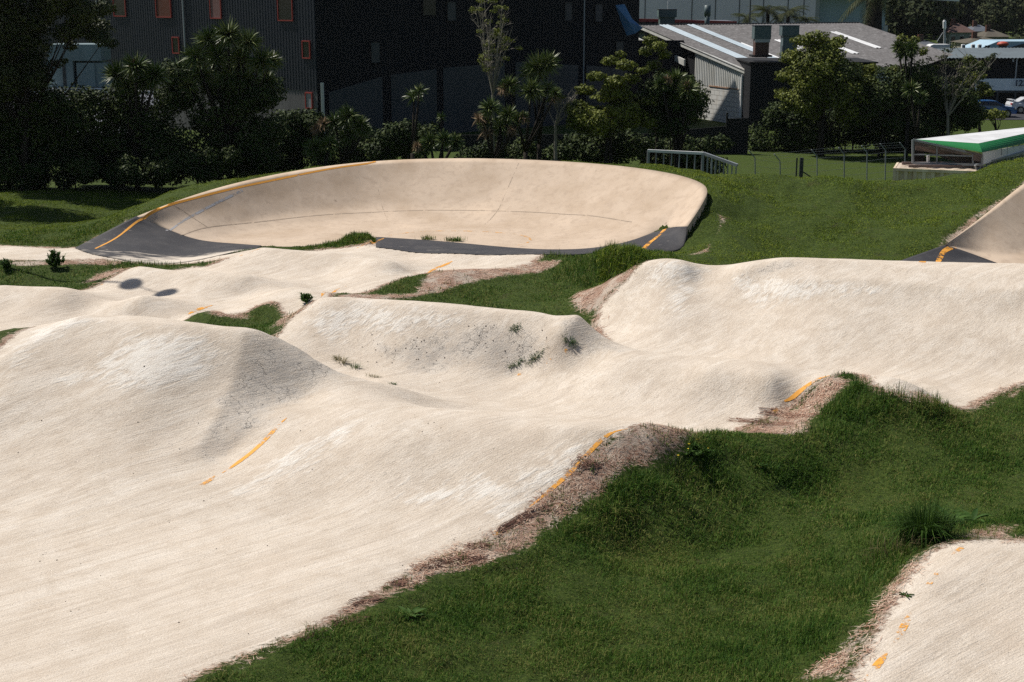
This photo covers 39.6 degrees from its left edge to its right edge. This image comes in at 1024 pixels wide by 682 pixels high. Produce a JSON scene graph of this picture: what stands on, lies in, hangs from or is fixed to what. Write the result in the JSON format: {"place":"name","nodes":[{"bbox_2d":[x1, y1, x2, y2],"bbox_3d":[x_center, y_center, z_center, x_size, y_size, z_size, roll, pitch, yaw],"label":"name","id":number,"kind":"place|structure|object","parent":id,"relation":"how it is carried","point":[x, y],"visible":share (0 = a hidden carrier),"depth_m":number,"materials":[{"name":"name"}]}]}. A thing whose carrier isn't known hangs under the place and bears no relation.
{"place":"outdoors","nodes":[
{"label":"outdoors","id":0,"kind":"place"},
{"bbox_2d":[0,159,574,250],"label":"lawn","id":1,"kind":"structure","parent":0,"point":[48,226],"depth_m":64.90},
{"bbox_2d":[0,244,1023,681],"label":"track","id":2,"kind":"structure","parent":0,"point":[120,510],"depth_m":31.21,"materials":[{"name":"concrete"}]},
{"bbox_2d":[530,429,622,505],"bbox_3d":[1.303,2.512,28.721,0.217,0.836,3.197,12,18,39],"label":"painted line","id":3,"kind":"object","parent":2,"relation":"on","point":[595,446],"visible":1,"depth_m":28.70,"materials":[{"name":"orange paint"}]},
{"bbox_2d":[0,28,1023,681],"bbox_3d":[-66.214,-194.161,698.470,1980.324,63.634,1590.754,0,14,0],"label":"ground","id":4,"kind":"structure","parent":0,"point":[748,208],"depth_m":30.98,"materials":[{"name":"plant"}]},
{"bbox_2d":[0,79,101,189],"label":"shrub","id":5,"kind":"object","parent":4,"relation":"on","point":[56,124],"visible":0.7,"depth_m":72.84,"materials":[{"name":"green plant"}]},
{"bbox_2d":[45,249,66,267],"bbox_3d":[-16.647,-3.019,51.822,0.932,0.739,0.867,-2,14,-9],"label":"shrub","id":6,"kind":"object","parent":4,"relation":"on","point":[53,259],"visible":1,"depth_m":51.73,"materials":[{"name":"green plant"}]},
{"bbox_2d":[0,0,119,190],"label":"spreading tree","id":7,"kind":"object","parent":4,"relation":"on","point":[23,27],"visible":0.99,"depth_m":71.16,"materials":[{"name":"green plant"}]},
{"bbox_2d":[47,43,111,90],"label":"pale hut","id":8,"kind":"object","parent":4,"relation":"on","point":[66,74],"visible":0.58,"depth_m":99.40,"materials":[{"name":"grey metal"}]},
{"bbox_2d":[0,153,177,190],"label":"shrub","id":9,"kind":"object","parent":4,"relation":"on","point":[123,171],"visible":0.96,"depth_m":72.89,"materials":[{"name":"green plant"}]},
{"bbox_2d":[65,82,197,187],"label":"shrub","id":10,"kind":"object","parent":4,"relation":"on","point":[112,124],"visible":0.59,"depth_m":74.29,"materials":[{"name":"green plant"}]},
{"bbox_2d":[99,48,171,188],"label":"cabbage tree","id":11,"kind":"object","parent":4,"relation":"on","point":[150,77],"visible":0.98,"depth_m":73.57,"materials":[{"name":"green plant"}]},
{"bbox_2d":[76,216,260,263],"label":"asphalt ramp","id":12,"kind":"structure","parent":4,"relation":"on","point":[143,240],"depth_m":55.75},
{"bbox_2d":[23,0,317,135],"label":"clad building","id":13,"kind":"structure","parent":4,"relation":"on","point":[155,30],"depth_m":109.09,"materials":[{"name":"grey"}]},
{"bbox_2d":[113,0,126,16],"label":"window","id":14,"kind":"structure","parent":13,"relation":"in","point":[121,4],"depth_m":117.43,"materials":[{"name":"grey glass"}]},
{"bbox_2d":[155,0,171,17],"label":"window","id":15,"kind":"structure","parent":13,"relation":"in","point":[163,8],"depth_m":113.68,"materials":[{"name":"red"}]},
{"bbox_2d":[209,0,221,18],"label":"window","id":16,"kind":"structure","parent":13,"relation":"in","point":[215,6],"depth_m":109.43,"materials":[{"name":"red"}]},
{"bbox_2d":[277,0,292,20],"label":"window","id":17,"kind":"structure","parent":13,"relation":"in","point":[284,7],"depth_m":104.24,"materials":[{"name":"grey glass"}]},
{"bbox_2d":[301,40,310,58],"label":"window","id":18,"kind":"structure","parent":13,"relation":"in","point":[306,45],"depth_m":103.50,"materials":[{"name":"grey glass"}]},
{"bbox_2d":[0,209,375,320],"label":"grass","id":19,"kind":"structure","parent":4,"relation":"on","point":[19,235],"depth_m":53.13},
{"bbox_2d":[150,145,244,183],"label":"shrub","id":20,"kind":"object","parent":4,"relation":"on","point":[209,165],"visible":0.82,"depth_m":73.94,"materials":[{"name":"green plant"}]},
{"bbox_2d":[153,58,290,180],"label":"shrub","id":21,"kind":"object","parent":4,"relation":"on","point":[258,145],"visible":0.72,"depth_m":75.65,"materials":[{"name":"green plant"}]},
{"bbox_2d":[164,15,286,177],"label":"cabbage tree","id":22,"kind":"object","parent":4,"relation":"on","point":[213,42],"visible":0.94,"depth_m":74.91,"materials":[{"name":"green plant"}]},
{"bbox_2d":[215,137,308,178],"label":"shrub","id":23,"kind":"object","parent":4,"relation":"on","point":[284,163],"visible":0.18,"depth_m":83.66,"materials":[{"name":"green plant"}]},
{"bbox_2d":[260,108,332,170],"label":"shrub","id":24,"kind":"object","parent":4,"relation":"on","point":[301,124],"visible":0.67,"depth_m":82.28,"materials":[{"name":"green plant"}]},
{"bbox_2d":[301,134,341,166],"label":"shrub","id":25,"kind":"object","parent":4,"relation":"on","point":[322,150],"visible":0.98,"depth_m":74.42,"materials":[{"name":"green plant"}]},
{"bbox_2d":[295,126,382,166],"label":"shrub","id":26,"kind":"object","parent":4,"relation":"on","point":[358,156],"visible":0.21,"depth_m":83.04,"materials":[{"name":"green plant"}]},
{"bbox_2d":[309,102,372,163],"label":"cabbage tree","id":27,"kind":"object","parent":4,"relation":"on","point":[359,125],"visible":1,"depth_m":74.62,"materials":[{"name":"green plant"}]},
{"bbox_2d":[363,118,445,161],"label":"shrub","id":28,"kind":"object","parent":4,"relation":"on","point":[394,141],"visible":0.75,"depth_m":80.78,"materials":[{"name":"green plant"}]},
{"bbox_2d":[395,605,427,618],"bbox_3d":[-1.655,4.508,23.538,0.535,0.108,0.456,0,14,0],"label":"weed","id":29,"kind":"object","parent":4,"relation":"on","point":[415,610],"visible":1,"depth_m":23.59,"materials":[{"name":"green plant"}]},
{"bbox_2d":[402,83,428,158],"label":"cabbage tree","id":30,"kind":"object","parent":4,"relation":"on","point":[417,93],"visible":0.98,"depth_m":78.44,"materials":[{"name":"green plant"}]},
{"bbox_2d":[137,158,706,248],"bbox_3d":[-3.711,-5.822,61.221,23.140,2.950,12.146,0,14,0],"label":"banked turn","id":31,"kind":"object","parent":4,"relation":"on","point":[442,194],"visible":0.9,"depth_m":62.19,"materials":[{"name":"beige concrete"}]},
{"bbox_2d":[95,161,375,248],"bbox_3d":[-11.834,-6.097,61.061,1.679,1.887,15.860,10,17,36],"label":"painted line","id":32,"kind":"object","parent":31,"relation":"on","point":[174,203],"visible":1,"depth_m":61.29,"materials":[{"name":"orange paint"}]},
{"bbox_2d":[182,210,631,234],"bbox_3d":[-4.448,-5.310,61.097,18.512,0.409,5.942,-1,14,-3],"label":"slab joint","id":33,"kind":"object","parent":31,"relation":"on","point":[409,210],"visible":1,"depth_m":61.78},
{"bbox_2d":[411,130,464,158],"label":"bush","id":34,"kind":"object","parent":4,"relation":"on","point":[424,144],"visible":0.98,"depth_m":75.08,"materials":[{"name":"green plant"}]},
{"bbox_2d":[206,226,677,334],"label":"grass","id":35,"kind":"structure","parent":4,"relation":"on","point":[582,267],"depth_m":49.74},
{"bbox_2d":[468,0,522,150],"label":"bare tree","id":36,"kind":"object","parent":4,"relation":"on","point":[488,60],"visible":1,"depth_m":79.23,"materials":[{"name":"green plant"}]},
{"bbox_2d":[314,0,683,135],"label":"dark building","id":37,"kind":"structure","parent":4,"relation":"on","point":[376,60],"depth_m":110.54,"materials":[{"name":"grey metal"}]},
{"bbox_2d":[370,41,380,62],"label":"window","id":38,"kind":"structure","parent":37,"relation":"in","point":[375,47],"depth_m":106.06,"materials":[{"name":"grey glass"}]},
{"bbox_2d":[422,0,436,15],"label":"window","id":39,"kind":"structure","parent":37,"relation":"in","point":[429,7],"depth_m":108.29,"materials":[{"name":"grey glass"}]},
{"bbox_2d":[446,1,456,20],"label":"window","id":40,"kind":"structure","parent":37,"relation":"in","point":[451,6],"depth_m":109.62,"materials":[{"name":"grey glass"}]},
{"bbox_2d":[564,2,572,20],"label":"window","id":41,"kind":"structure","parent":37,"relation":"in","point":[568,6],"depth_m":116.86,"materials":[{"name":"black"}]},
{"bbox_2d":[616,4,641,35],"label":"tarpaulin","id":42,"kind":"object","parent":37,"relation":"hanging from","point":[631,26],"visible":1,"depth_m":119.06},
{"bbox_2d":[471,93,529,158],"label":"cabbage tree","id":43,"kind":"object","parent":4,"relation":"on","point":[483,118],"visible":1,"depth_m":75.26,"materials":[{"name":"green plant"}]},
{"bbox_2d":[454,135,559,160],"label":"shrub","id":44,"kind":"object","parent":4,"relation":"on","point":[517,151],"visible":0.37,"depth_m":82.19,"materials":[{"name":"green plant"}]},
{"bbox_2d":[496,74,562,159],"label":"cabbage tree","id":45,"kind":"object","parent":4,"relation":"on","point":[508,86],"visible":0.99,"depth_m":77.29,"materials":[{"name":"green plant"}]},
{"bbox_2d":[376,226,686,255],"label":"asphalt ramp","id":46,"kind":"structure","parent":4,"relation":"on","point":[673,239],"depth_m":55.63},
{"bbox_2d":[516,48,564,159],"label":"cabbage tree","id":47,"kind":"object","parent":4,"relation":"on","point":[543,65],"visible":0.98,"depth_m":78.29,"materials":[{"name":"green plant"}]},
{"bbox_2d":[363,112,748,153],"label":"boundary fence","id":48,"kind":"object","parent":4,"relation":"on","point":[735,130],"visible":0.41,"depth_m":97.59,"materials":[{"name":"black"}]},
{"bbox_2d":[539,86,578,160],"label":"tree","id":49,"kind":"object","parent":4,"relation":"on","point":[556,121],"visible":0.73,"depth_m":78.41,"materials":[{"name":"brown plant"}]},
{"bbox_2d":[546,128,658,163],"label":"shrub","id":50,"kind":"object","parent":4,"relation":"on","point":[582,146],"visible":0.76,"depth_m":81.96,"materials":[{"name":"green plant"}]},
{"bbox_2d":[184,509,1023,681],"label":"grass","id":51,"kind":"structure","parent":4,"relation":"on","point":[801,628],"depth_m":24.03,"materials":[{"name":"plant"}]},
{"bbox_2d":[564,50,659,163],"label":"leafy tree","id":52,"kind":"object","parent":4,"relation":"on","point":[621,111],"visible":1,"depth_m":77.46,"materials":[{"name":"green plant"}]},
{"bbox_2d":[638,34,671,164],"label":"leafy tree","id":53,"kind":"object","parent":4,"relation":"on","point":[655,44],"visible":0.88,"depth_m":82.43,"materials":[{"name":"green plant"}]},
{"bbox_2d":[629,71,714,166],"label":"leafy tree","id":54,"kind":"object","parent":4,"relation":"on","point":[699,109],"visible":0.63,"depth_m":78.28,"materials":[{"name":"green plant"}]},
{"bbox_2d":[651,66,702,167],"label":"cabbage tree","id":55,"kind":"object","parent":4,"relation":"on","point":[690,87],"visible":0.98,"depth_m":77.94,"materials":[{"name":"green plant"}]},
{"bbox_2d":[631,132,736,174],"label":"shrub","id":56,"kind":"object","parent":4,"relation":"on","point":[687,145],"visible":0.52,"depth_m":84.60,"materials":[{"name":"green plant"}]},
{"bbox_2d":[639,19,736,39],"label":"building","id":57,"kind":"structure","parent":4,"relation":"on","point":[646,21],"depth_m":155.95,"materials":[{"name":"red"}]},
{"bbox_2d":[647,149,737,174],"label":"railing","id":58,"kind":"object","parent":4,"relation":"on","point":[716,158],"visible":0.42,"depth_m":72.07,"materials":[{"name":"metal"}]},
{"bbox_2d":[678,441,714,455],"bbox_3d":[3.876,2.290,29.995,0.906,0.355,0.839,0,14,0],"label":"weed","id":59,"kind":"object","parent":4,"relation":"on","point":[693,450],"visible":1,"depth_m":29.96,"materials":[{"name":"green plant"}]},
{"bbox_2d":[748,5,787,22],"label":"palm tree","id":60,"kind":"object","parent":4,"relation":"on","point":[768,13],"visible":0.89,"depth_m":147.94,"materials":[{"name":"green plant"}]},
{"bbox_2d":[547,370,1023,548],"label":"grass","id":61,"kind":"structure","parent":4,"relation":"on","point":[838,404],"depth_m":30.58,"materials":[{"name":"plant"}]},
{"bbox_2d":[769,5,808,22],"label":"palm tree","id":62,"kind":"object","parent":4,"relation":"on","point":[788,14],"visible":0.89,"depth_m":147.00,"materials":[{"name":"green plant"}]},
{"bbox_2d":[639,22,952,122],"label":"roofed shed","id":63,"kind":"structure","parent":4,"relation":"on","point":[712,51],"depth_m":126.62,"materials":[{"name":"white paint"}]},
{"bbox_2d":[657,9,676,23],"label":"chimney","id":64,"kind":"object","parent":63,"relation":"on","point":[666,16],"visible":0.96,"depth_m":136.64,"materials":[{"name":"grey metal"}]},
{"bbox_2d":[639,0,958,22],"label":"warehouse","id":65,"kind":"structure","parent":4,"relation":"on","point":[694,9],"depth_m":180.13,"materials":[{"name":"grey metal"}]},
{"bbox_2d":[735,58,877,128],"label":"annex","id":66,"kind":"object","parent":4,"relation":"on","point":[760,84],"visible":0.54,"depth_m":114.09,"materials":[{"name":"black"}]},
{"bbox_2d":[749,25,771,56],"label":"chimney","id":67,"kind":"object","parent":66,"relation":"on","point":[761,36],"visible":1,"depth_m":114.03,"materials":[{"name":"teal metal"}]},
{"bbox_2d":[779,25,799,57],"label":"chimney","id":68,"kind":"object","parent":66,"relation":"on","point":[787,33],"visible":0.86,"depth_m":114.13,"materials":[{"name":"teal metal"}]},
{"bbox_2d":[773,29,880,155],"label":"leafy tree","id":69,"kind":"object","parent":4,"relation":"on","point":[815,89],"visible":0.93,"depth_m":94.58,"materials":[{"name":"green plant"}]},
{"bbox_2d":[749,142,905,179],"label":"wire fence","id":70,"kind":"object","parent":4,"relation":"on","point":[801,163],"visible":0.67,"depth_m":83.89,"materials":[{"name":"metal"}]},
{"bbox_2d":[798,552,903,602],"bbox_3d":[5.891,4.142,24.473,1.709,0.917,1.678,-8,16,-30],"label":"tussock","id":71,"kind":"object","parent":4,"relation":"on","point":[859,589],"visible":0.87,"depth_m":24.35,"materials":[{"name":"green plant"}]},
{"bbox_2d":[815,0,887,31],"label":"warehouse","id":72,"kind":"structure","parent":4,"relation":"on","point":[830,10],"depth_m":182.16,"materials":[{"name":"grey metal"}]},
{"bbox_2d":[748,99,956,151],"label":"shrub","id":73,"kind":"object","parent":4,"relation":"on","point":[800,133],"visible":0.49,"depth_m":98.85,"materials":[{"name":"green plant"}]},
{"bbox_2d":[838,0,908,29],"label":"palm tree","id":74,"kind":"object","parent":4,"relation":"on","point":[873,13],"visible":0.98,"depth_m":145.57,"materials":[{"name":"green plant"}]},
{"bbox_2d":[834,56,943,157],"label":"shrub","id":75,"kind":"object","parent":4,"relation":"on","point":[885,94],"visible":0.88,"depth_m":94.18,"materials":[{"name":"green plant"}]},
{"bbox_2d":[851,528,937,570],"bbox_3d":[6.760,3.674,25.528,1.444,0.864,1.287,-4,14,-16],"label":"tussock","id":76,"kind":"object","parent":4,"relation":"on","point":[885,545],"visible":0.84,"depth_m":25.46,"materials":[{"name":"green plant"}]},
{"bbox_2d":[885,0,911,37],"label":"hillside tree","id":77,"kind":"object","parent":4,"relation":"on","point":[901,9],"visible":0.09,"depth_m":209.37,"materials":[{"name":"green plant"}]},
{"bbox_2d":[889,39,921,158],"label":"cabbage tree","id":78,"kind":"object","parent":4,"relation":"on","point":[909,51],"visible":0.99,"depth_m":93.51,"materials":[{"name":"green plant"}]},
{"bbox_2d":[885,33,928,142],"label":"shrub","id":79,"kind":"object","parent":4,"relation":"on","point":[904,38],"visible":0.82,"depth_m":94.03,"materials":[{"name":"green plant"}]},
{"bbox_2d":[885,0,942,38],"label":"hillside tree","id":80,"kind":"object","parent":4,"relation":"on","point":[917,17],"visible":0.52,"depth_m":207.30,"materials":[{"name":"green plant"}]},
{"bbox_2d":[899,78,929,138],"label":"cabbage tree","id":81,"kind":"object","parent":4,"relation":"on","point":[911,90],"visible":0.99,"depth_m":92.30,"materials":[{"name":"green plant"}]},
{"bbox_2d":[868,489,987,551],"bbox_3d":[7.531,3.199,25.664,2.496,1.221,2.493,0,14,0],"label":"tussock","id":82,"kind":"object","parent":4,"relation":"on","point":[930,524],"visible":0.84,"depth_m":25.55,"materials":[{"name":"green plant"}]},
{"bbox_2d":[907,0,950,38],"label":"hillside tree","id":83,"kind":"object","parent":4,"relation":"on","point":[935,29],"visible":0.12,"depth_m":250.98,"materials":[{"name":"green plant"}]},
{"bbox_2d":[892,162,987,180],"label":"low wall","id":84,"kind":"structure","parent":4,"relation":"on","point":[901,172],"depth_m":68.99,"materials":[{"name":"beige paint"}]},
{"bbox_2d":[902,127,1023,169],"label":"ramp structure","id":85,"kind":"object","parent":84,"relation":"on","point":[985,143],"visible":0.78,"depth_m":69.94,"materials":[{"name":"metal"}]},
{"bbox_2d":[900,245,995,262],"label":"asphalt ramp","id":86,"kind":"structure","parent":4,"relation":"on","point":[952,255],"depth_m":52.82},
{"bbox_2d":[932,1,964,39],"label":"hillside tree","id":87,"kind":"object","parent":4,"relation":"on","point":[949,9],"visible":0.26,"depth_m":269.79,"materials":[{"name":"green plant"}]},
{"bbox_2d":[915,75,990,148],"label":"shrub","id":88,"kind":"object","parent":4,"relation":"on","point":[964,116],"visible":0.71,"depth_m":95.56,"materials":[{"name":"green plant"}]},
{"bbox_2d":[938,19,974,45],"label":"house","id":89,"kind":"structure","parent":4,"relation":"on","point":[954,30],"depth_m":247.48,"materials":[{"name":"brown tile"}]},
{"bbox_2d":[902,48,1023,104],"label":"numbered building","id":90,"kind":"structure","parent":4,"relation":"on","point":[1005,76],"depth_m":136.26,"materials":[{"name":"white"}]},
{"bbox_2d":[932,42,999,135],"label":"scrub tree","id":91,"kind":"object","parent":4,"relation":"on","point":[955,80],"visible":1,"depth_m":93.81,"materials":[{"name":"green plant"}]},
{"bbox_2d":[956,0,980,26],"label":"hillside tree","id":92,"kind":"object","parent":4,"relation":"on","point":[965,19],"visible":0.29,"depth_m":314.82,"materials":[{"name":"green plant"}]},
{"bbox_2d":[950,32,990,47],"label":"house","id":93,"kind":"structure","parent":4,"relation":"on","point":[974,38],"depth_m":220.38,"materials":[{"name":"brown tile"}]},
{"bbox_2d":[956,54,994,131],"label":"shrub","id":94,"kind":"object","parent":4,"relation":"on","point":[985,87],"visible":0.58,"depth_m":97.54,"materials":[{"name":"green plant"}]},
{"bbox_2d":[945,184,1023,262],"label":"banked turn","id":95,"kind":"object","parent":4,"relation":"on","point":[995,234],"visible":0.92,"depth_m":54.61,"materials":[{"name":"beige concrete"}]},
{"bbox_2d":[969,0,1007,30],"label":"hillside tree","id":96,"kind":"object","parent":4,"relation":"on","point":[979,18],"visible":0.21,"depth_m":294.94,"materials":[{"name":"green plant"}]},
{"bbox_2d":[977,25,1010,38],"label":"house","id":97,"kind":"structure","parent":4,"relation":"on","point":[988,32],"depth_m":236.49,"materials":[{"name":"brown tile"}]},
{"bbox_2d":[965,39,1023,47],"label":"blue building","id":98,"kind":"structure","parent":4,"relation":"on","point":[992,43],"depth_m":152.49,"materials":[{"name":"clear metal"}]},
{"bbox_2d":[985,107,1008,129],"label":"shrub","id":99,"kind":"object","parent":4,"relation":"on","point":[994,113],"visible":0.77,"depth_m":105.06,"materials":[{"name":"green plant"}]},
{"bbox_2d":[978,1,1023,36],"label":"hillside tree","id":100,"kind":"object","parent":4,"relation":"on","point":[1004,19],"visible":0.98,"depth_m":278.39,"materials":[{"name":"green plant"}]},
{"bbox_2d":[1004,0,1023,34],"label":"hillside tree","id":101,"kind":"object","parent":4,"relation":"on","point":[1017,6],"visible":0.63,"depth_m":295.83,"materials":[{"name":"green plant"}]},
{"bbox_2d":[0,183,1023,681],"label":"bare soil","id":102,"kind":"structure","parent":0,"point":[600,297],"depth_m":29.51,"materials":[{"name":"soil"}]},
{"bbox_2d":[64,218,722,338],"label":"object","id":103,"kind":"object","parent":102,"relation":"on","point":[541,267],"visible":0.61,"depth_m":49.24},
{"bbox_2d":[300,407,817,641],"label":"dead roots","id":104,"kind":"object","parent":102,"relation":"on","point":[402,582],"visible":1,"depth_m":26.37,"materials":[{"name":"brown"}]},
{"bbox_2d":[181,330,1023,681],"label":"dead needles","id":105,"kind":"object","parent":102,"relation":"on","point":[611,460],"visible":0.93,"depth_m":27.88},
{"bbox_2d":[579,157,1023,283],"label":"lawn","id":106,"kind":"structure","parent":0,"point":[712,180],"depth_m":57.24,"materials":[{"name":"plant"}]},
{"bbox_2d":[910,108,1023,119],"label":"road","id":107,"kind":"structure","parent":0,"point":[1018,116],"depth_m":125.12,"materials":[{"name":"asphalt"}]},
{"bbox_2d":[980,99,1016,116],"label":"parked car","id":108,"kind":"object","parent":107,"relation":"on","point":[997,105],"visible":0.42,"depth_m":124.99,"materials":[{"name":"blue paint"}]},
{"bbox_2d":[1005,97,1023,113],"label":"parked car","id":109,"kind":"object","parent":107,"relation":"on","point":[1018,103],"visible":0.74,"depth_m":128.89,"materials":[{"name":"grey paint"}]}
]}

